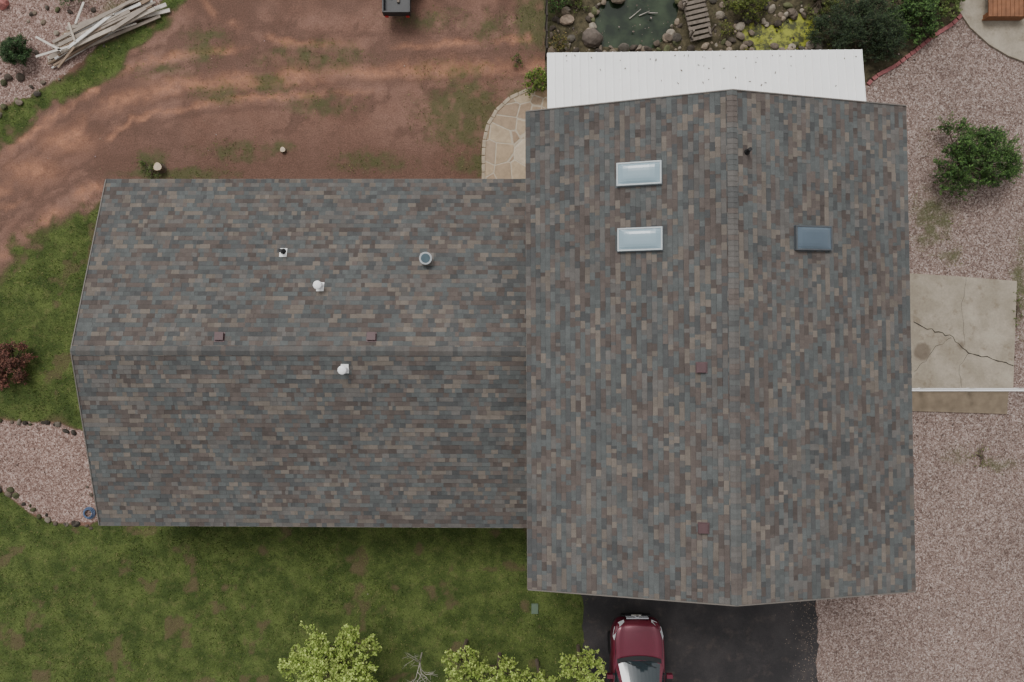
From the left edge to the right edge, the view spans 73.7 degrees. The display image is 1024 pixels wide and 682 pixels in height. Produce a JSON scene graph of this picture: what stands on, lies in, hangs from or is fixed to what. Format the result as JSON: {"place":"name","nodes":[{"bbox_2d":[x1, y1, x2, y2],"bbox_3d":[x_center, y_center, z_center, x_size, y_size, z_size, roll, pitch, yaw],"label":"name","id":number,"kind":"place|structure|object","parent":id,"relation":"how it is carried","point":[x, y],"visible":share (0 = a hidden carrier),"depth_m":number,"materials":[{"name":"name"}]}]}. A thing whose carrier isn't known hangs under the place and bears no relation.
{"place":"outdoors","nodes":[
{"label":"outdoors","id":0,"kind":"place"},
{"bbox_2d":[72,179,525,346],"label":"wing roof","id":1,"kind":"structure","parent":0,"point":[186,262],"depth_m":20.60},
{"bbox_2d":[70,346,525,355],"bbox_3d":[-5.935,0.288,19.851,13.770,0.077,0.293,0,90,0],"label":"wing ridge cap","id":2,"kind":"object","parent":1,"relation":"on","point":[314,350],"visible":0.98,"depth_m":19.84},
{"bbox_2d":[72,355,526,527],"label":"wing roof","id":3,"kind":"structure","parent":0,"point":[302,441],"depth_m":20.59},
{"bbox_2d":[0,0,1023,681],"bbox_3d":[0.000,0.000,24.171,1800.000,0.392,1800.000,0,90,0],"label":"ground","id":4,"kind":"structure","parent":0,"point":[66,146],"depth_m":24.00,"materials":[{"name":"brown soil"}]},
{"bbox_2d":[0,32,33,65],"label":"juniper shrub","id":5,"kind":"object","parent":4,"relation":"on","point":[10,54],"visible":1,"depth_m":23.44,"materials":[{"name":"green plant"}]},
{"bbox_2d":[0,341,37,390],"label":"shrub","id":6,"kind":"object","parent":4,"relation":"on","point":[7,361],"visible":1,"depth_m":23.51,"materials":[{"name":"red plant"}]},
{"bbox_2d":[0,419,92,529],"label":"stone border","id":7,"kind":"object","parent":4,"relation":"on","point":[15,495],"visible":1,"depth_m":23.94,"materials":[{"name":"grey stone"}]},
{"bbox_2d":[0,0,127,117],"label":"garden rock","id":8,"kind":"object","parent":4,"relation":"on","point":[4,4],"visible":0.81,"depth_m":23.93,"materials":[{"name":"stone"}]},
{"bbox_2d":[57,0,82,7],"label":"shrub","id":9,"kind":"object","parent":8,"relation":"on","point":[63,3],"visible":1,"depth_m":23.76,"materials":[{"name":"green plant"}]},
{"bbox_2d":[83,507,94,518],"bbox_3d":[-14.833,6.033,23.920,0.434,0.096,0.434,0,90,0],"label":"garden hose","id":10,"kind":"object","parent":4,"relation":"on","point":[91,510],"visible":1,"depth_m":23.91,"materials":[{"name":"rubber"}]},
{"bbox_2d":[35,0,170,68],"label":"lumber pile","id":11,"kind":"object","parent":4,"relation":"on","point":[76,38],"visible":1,"depth_m":23.66,"materials":[{"name":"beige wood"}]},
{"bbox_2d":[138,159,163,178],"bbox_3d":[-12.631,-5.969,23.834,0.897,0.284,0.861,0,90,0],"label":"weed clump","id":12,"kind":"object","parent":4,"relation":"on","point":[147,168],"visible":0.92,"depth_m":23.84,"materials":[{"name":"green plant"}]},
{"bbox_2d":[154,162,166,173],"bbox_3d":[-12.303,-6.067,23.860,0.378,0.320,0.377,0,90,0],"label":"tree stump","id":13,"kind":"object","parent":4,"relation":"on","point":[160,168],"visible":1,"depth_m":23.73,"materials":[{"name":"beige wood"}]},
{"bbox_2d":[0,17,534,594],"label":"dirt pebbles","id":14,"kind":"object","parent":4,"relation":"on","point":[360,141],"visible":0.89,"depth_m":24.00,"materials":[{"name":"brown stone"}]},
{"bbox_2d":[280,147,286,152],"bbox_3d":[-8.012,-6.698,23.935,0.243,0.170,0.242,0,90,0],"label":"tree stump","id":15,"kind":"object","parent":4,"relation":"on","point":[283,149],"visible":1,"depth_m":23.85,"materials":[{"name":"beige wood"}]},
{"bbox_2d":[277,621,381,681],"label":"tree","id":16,"kind":"object","parent":4,"relation":"on","point":[305,659],"visible":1,"depth_m":21.67,"materials":[{"name":"green plant"}]},
{"bbox_2d":[382,0,410,17],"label":"utility trailer","id":17,"kind":"object","parent":4,"relation":"on","point":[396,7],"visible":1,"depth_m":23.43,"materials":[{"name":"metal"}]},
{"bbox_2d":[405,652,437,681],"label":"bare sapling","id":18,"kind":"object","parent":4,"relation":"on","point":[415,659],"visible":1,"depth_m":22.65,"materials":[{"name":"grey wood"}]},
{"bbox_2d":[441,639,484,681],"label":"tree","id":19,"kind":"object","parent":4,"relation":"on","point":[459,675],"visible":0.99,"depth_m":21.99,"materials":[{"name":"green plant"}]},
{"bbox_2d":[473,652,528,681],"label":"tree","id":20,"kind":"object","parent":4,"relation":"on","point":[507,664],"visible":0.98,"depth_m":22.13,"materials":[{"name":"green plant"}]},
{"bbox_2d":[482,87,541,178],"bbox_3d":[-0.349,-7.415,23.970,1.178,0.090,4.264,32,90,0],"label":"patio edging","id":21,"kind":"object","parent":4,"relation":"on","point":[501,105],"visible":0.81,"depth_m":23.93,"materials":[{"name":"stone"}]},
{"bbox_2d":[484,89,547,178],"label":"flagstone patio","id":22,"kind":"structure","parent":4,"relation":"on","point":[505,145],"depth_m":23.95,"materials":[{"name":"beige stone"}]},
{"bbox_2d":[510,52,522,67],"bbox_3d":[0.161,-9.798,23.809,0.482,0.302,0.526,0,90,0],"label":"shrub","id":23,"kind":"object","parent":4,"relation":"on","point":[517,60],"visible":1,"depth_m":23.83,"materials":[{"name":"green plant"}]},
{"bbox_2d":[521,65,546,97],"bbox_3d":[0.862,-8.945,23.576,1.162,0.684,0.960,-37,90,0],"label":"shrub","id":24,"kind":"object","parent":4,"relation":"on","point":[532,77],"visible":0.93,"depth_m":23.54,"materials":[{"name":"green plant"}]},
{"bbox_2d":[531,603,537,613],"bbox_3d":[0.800,9.400,23.975,0.240,0.050,0.360,0,90,0],"label":"valve box","id":25,"kind":"object","parent":4,"relation":"on","point":[534,608],"visible":1,"depth_m":23.95,"materials":[{"name":"green plastic"}]},
{"bbox_2d":[520,658,560,681],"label":"tree","id":26,"kind":"object","parent":4,"relation":"on","point":[540,676],"visible":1,"depth_m":22.24,"materials":[{"name":"green plant"}]},
{"bbox_2d":[545,0,547,59],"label":"fence","id":27,"kind":"object","parent":4,"relation":"on","point":[546,23],"visible":0.99,"depth_m":23.29,"materials":[{"name":"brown wood"}]},
{"bbox_2d":[549,0,570,13],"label":"shrub","id":28,"kind":"object","parent":4,"relation":"on","point":[563,2],"visible":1,"depth_m":23.52,"materials":[{"name":"green plant"}]},
{"bbox_2d":[558,644,606,681],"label":"tree","id":29,"kind":"object","parent":4,"relation":"on","point":[581,662],"visible":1,"depth_m":21.94,"materials":[{"name":"green plant"}]},
{"bbox_2d":[548,0,838,52],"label":"pond rock","id":30,"kind":"object","parent":4,"relation":"on","point":[592,36],"visible":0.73,"depth_m":23.92,"materials":[{"name":"grey stone"}]},
{"bbox_2d":[548,30,569,50],"bbox_3d":[1.625,-10.467,23.822,0.788,0.336,0.760,0,90,0],"label":"shrub","id":31,"kind":"object","parent":30,"relation":"on","point":[556,38],"visible":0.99,"depth_m":23.82,"materials":[{"name":"green plant"}]},
{"bbox_2d":[573,0,588,13],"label":"shrub","id":32,"kind":"object","parent":30,"relation":"on","point":[580,4],"visible":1,"depth_m":23.86,"materials":[{"name":"green plant"}]},
{"bbox_2d":[681,0,716,41],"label":"garden bridge","id":33,"kind":"structure","parent":30,"relation":"on","point":[705,14],"depth_m":23.73,"materials":[{"name":"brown wood"}]},
{"bbox_2d":[720,19,734,36],"bbox_3d":[7.521,-10.913,23.793,0.669,0.291,0.596,0,90,0],"label":"shrub","id":34,"kind":"object","parent":30,"relation":"on","point":[724,31],"visible":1,"depth_m":23.80,"materials":[{"name":"green plant"}]},
{"bbox_2d":[547,49,865,107],"bbox_3d":[6.041,-7.580,22.465,9.883,3.090,3.120,0,90,0],"label":"patio cover","id":35,"kind":"object","parent":4,"relation":"on","point":[579,78],"visible":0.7,"depth_m":21.28,"materials":[{"name":"white metal"}]},
{"bbox_2d":[721,0,770,21],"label":"shrub","id":36,"kind":"object","parent":4,"relation":"on","point":[743,5],"visible":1,"depth_m":23.55,"materials":[{"name":"green plant"}]},
{"bbox_2d":[745,18,817,50],"bbox_3d":[9.431,-10.690,23.939,2.953,0.132,1.022,-16,90,0],"label":"yellow groundcover","id":37,"kind":"object","parent":4,"relation":"on","point":[788,37],"visible":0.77,"depth_m":23.95,"materials":[{"name":"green plant"}]},
{"bbox_2d":[804,0,841,22],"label":"shrub","id":38,"kind":"object","parent":4,"relation":"on","point":[827,2],"visible":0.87,"depth_m":23.71,"materials":[{"name":"green plant"}]},
{"bbox_2d":[824,30,837,49],"bbox_3d":[11.213,-10.524,23.806,0.568,0.336,0.790,38,90,0],"label":"shrub","id":39,"kind":"object","parent":4,"relation":"on","point":[829,43],"visible":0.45,"depth_m":23.89,"materials":[{"name":"green plant"}]},
{"bbox_2d":[802,0,919,62],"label":"juniper shrub","id":40,"kind":"object","parent":4,"relation":"on","point":[855,30],"visible":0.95,"depth_m":23.23,"materials":[{"name":"green plant"}]},
{"bbox_2d":[878,0,944,46],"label":"shrub","id":41,"kind":"object","parent":4,"relation":"on","point":[928,7],"visible":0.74,"depth_m":23.37,"materials":[{"name":"green plant"}]},
{"bbox_2d":[866,14,962,85],"bbox_3d":[14.148,-10.215,23.980,4.114,0.070,0.224,-36,90,0],"label":"brick edging","id":42,"kind":"object","parent":4,"relation":"on","point":[917,48],"visible":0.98,"depth_m":23.95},
{"bbox_2d":[923,0,964,20],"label":"shrub","id":43,"kind":"object","parent":4,"relation":"on","point":[942,4],"visible":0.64,"depth_m":23.56,"materials":[{"name":"green plant"}]},
{"bbox_2d":[912,391,1008,413],"bbox_3d":[15.216,2.167,24.025,4.432,0.150,0.800,0,90,0],"label":"concrete step","id":44,"kind":"object","parent":4,"relation":"on","point":[991,402],"visible":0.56,"depth_m":23.95,"materials":[{"name":"beige concrete"}]},
{"bbox_2d":[910,273,1016,387],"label":"concrete slab","id":45,"kind":"structure","parent":4,"relation":"on","point":[988,307],"depth_m":23.92,"materials":[{"name":"beige concrete"}]},
{"bbox_2d":[914,284,1013,386],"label":"slab cracks","id":46,"kind":"object","parent":45,"relation":"on","point":[958,343],"visible":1,"depth_m":23.92,"materials":[{"name":"black concrete"}]},
{"bbox_2d":[912,388,1023,390],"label":"fence","id":47,"kind":"object","parent":4,"relation":"on","point":[970,389],"visible":0.56,"depth_m":23.36,"materials":[{"name":"white plastic"}]},
{"bbox_2d":[929,111,1023,201],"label":"shrub","id":48,"kind":"object","parent":4,"relation":"on","point":[962,154],"visible":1,"depth_m":22.97,"materials":[{"name":"green plant"}]},
{"bbox_2d":[972,444,988,468],"bbox_3d":[16.412,4.045,23.882,0.709,0.212,0.930,0,90,0],"label":"weed clump","id":49,"kind":"object","parent":4,"relation":"on","point":[981,455],"visible":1,"depth_m":23.91,"materials":[{"name":"green plant"}]},
{"bbox_2d":[959,0,1023,62],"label":"concrete walk","id":50,"kind":"structure","parent":4,"relation":"on","point":[1005,38],"depth_m":23.93,"materials":[{"name":"beige concrete"}]},
{"bbox_2d":[982,0,1023,20],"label":"wood deck","id":51,"kind":"structure","parent":4,"relation":"on","point":[1005,10],"depth_m":23.56,"materials":[{"name":"brown wood"}]},
{"bbox_2d":[1013,290,1022,326],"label":"weed clump","id":52,"kind":"object","parent":4,"relation":"on","point":[1018,307],"visible":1,"depth_m":23.90,"materials":[{"name":"green plant"}]},
{"bbox_3d":[-5.650,0.350,22.020,13.300,3.960,9.900,0,90,0],"label":"wing","id":53,"kind":"object","parent":4,"relation":"on","visible":0},
{"bbox_2d":[214,332,224,341],"bbox_3d":[-8.543,-0.119,19.928,0.300,0.138,0.294,0,90,0],"label":"box vent","id":54,"kind":"object","parent":53,"relation":"on","point":[219,336],"visible":1,"depth_m":19.89,"materials":[{"name":"metal"}]},
{"bbox_2d":[278,248,286,256],"bbox_3d":[-6.936,-2.682,20.571,0.220,0.331,0.271,0,90,0],"label":"plumbing vent","id":55,"kind":"object","parent":53,"relation":"on","point":[283,252],"visible":1,"depth_m":20.66,"materials":[{"name":"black metal"}]},
{"bbox_2d":[313,281,323,290],"bbox_3d":[-5.727,-1.632,20.228,0.260,0.402,0.293,0,90,0],"label":"plumbing vent","id":56,"kind":"object","parent":53,"relation":"on","point":[318,285],"visible":1,"depth_m":20.05,"materials":[{"name":"white plastic"}]},
{"bbox_2d":[338,364,348,374],"bbox_3d":[-4.888,0.820,19.795,0.260,0.432,0.294,0,90,0],"label":"plumbing vent","id":57,"kind":"object","parent":53,"relation":"on","point":[343,369],"visible":1,"depth_m":19.61,"materials":[{"name":"white plastic"}]},
{"bbox_2d":[366,332,376,341],"bbox_3d":[-4.105,-0.119,19.927,0.300,0.138,0.294,0,90,0],"label":"box vent","id":58,"kind":"object","parent":53,"relation":"on","point":[371,336],"visible":1,"depth_m":19.89,"materials":[{"name":"metal"}]},
{"bbox_2d":[419,252,433,265],"bbox_3d":[-2.581,-2.472,20.527,0.420,0.334,0.406,0,90,0],"label":"round roof vent","id":59,"kind":"object","parent":53,"relation":"on","point":[426,258],"visible":1,"depth_m":20.37,"materials":[{"name":"metal"}]},
{"bbox_2d":[70,89,915,606],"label":"fascia","id":60,"kind":"structure","parent":53,"relation":"on","point":[526,357],"depth_m":19.01,"materials":[{"name":"paint"}]},
{"bbox_2d":[0,0,1023,681],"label":"grass","id":61,"kind":"structure","parent":0,"point":[236,528],"depth_m":23.98,"materials":[{"name":"green plant"}]},
{"bbox_2d":[0,0,1023,681],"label":"gravel","id":62,"kind":"structure","parent":0,"point":[916,436],"depth_m":23.99,"materials":[{"name":"gravel"}]},
{"bbox_2d":[594,0,677,47],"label":"pond water","id":63,"kind":"structure","parent":0,"point":[611,17],"depth_m":24.09,"materials":[{"name":"teal liquid"}]},
{"bbox_2d":[581,595,818,681],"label":"asphalt driveway","id":64,"kind":"structure","parent":0,"point":[710,643],"depth_m":23.97,"materials":[{"name":"black asphalt"}]},
{"bbox_2d":[606,613,672,681],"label":"parked car","id":65,"kind":"object","parent":64,"relation":"on","point":[636,646],"visible":1,"depth_m":22.97,"materials":[{"name":"paint"}]},
{"bbox_2d":[785,601,817,681],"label":"loose stone","id":66,"kind":"object","parent":64,"relation":"on","point":[808,638],"visible":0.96,"depth_m":23.96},
{"bbox_2d":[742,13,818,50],"bbox_3d":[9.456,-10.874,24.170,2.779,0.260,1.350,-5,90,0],"label":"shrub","id":67,"kind":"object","parent":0,"point":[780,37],"depth_m":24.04,"materials":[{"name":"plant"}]},
{"bbox_3d":[8.544,0.213,18.614,5.578,1.500,13.653,0,90,0],"label":"main roof deck","id":68,"kind":"object","parent":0,"visible":0},
{"bbox_2d":[525,91,730,604],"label":"roof","id":69,"kind":"structure","parent":68,"relation":"on","point":[628,453],"depth_m":18.51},
{"bbox_2d":[616,160,662,187],"bbox_3d":[3.428,-4.508,18.379,1.206,0.402,0.675,0,90,0],"label":"skylight","id":70,"kind":"object","parent":69,"relation":"on","point":[639,173],"visible":1,"depth_m":18.30},
{"bbox_2d":[617,226,663,252],"bbox_3d":[3.453,-2.740,18.374,1.206,0.402,0.675,0,90,0],"label":"skylight","id":71,"kind":"object","parent":69,"relation":"on","point":[639,239],"visible":1,"depth_m":18.30},
{"bbox_2d":[696,362,707,372],"bbox_3d":[5.009,0.702,18.009,0.294,0.130,0.301,0,90,0],"label":"box vent","id":72,"kind":"object","parent":69,"relation":"on","point":[701,367],"visible":1,"depth_m":17.96,"materials":[{"name":"brown metal"}]},
{"bbox_2d":[698,522,708,533],"bbox_3d":[5.057,4.937,18.001,0.294,0.130,0.301,0,90,0],"label":"box vent","id":73,"kind":"object","parent":69,"relation":"on","point":[703,527],"visible":1,"depth_m":17.95,"materials":[{"name":"brown metal"}]},
{"bbox_2d":[726,90,741,605],"bbox_3d":[5.817,0.174,17.858,0.272,0.072,13.497,-1,90,0],"label":"ridge cap","id":74,"kind":"object","parent":69,"relation":"on","point":[734,357],"visible":1,"depth_m":17.85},
{"bbox_2d":[737,91,915,604],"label":"roof","id":75,"kind":"structure","parent":68,"relation":"on","point":[826,464],"depth_m":18.51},
{"bbox_2d":[744,147,751,154],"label":"plumbing vent","id":76,"kind":"object","parent":75,"relation":"on","point":[747,151],"visible":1,"depth_m":17.83,"materials":[{"name":"black plastic"}]},
{"bbox_2d":[794,225,832,251],"bbox_3d":[8.103,-2.768,18.387,1.150,0.380,0.732,0,90,0],"label":"skylight","id":77,"kind":"object","parent":75,"relation":"on","point":[807,238],"visible":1,"depth_m":18.30,"materials":[{"name":"blue glass"}]}
]}

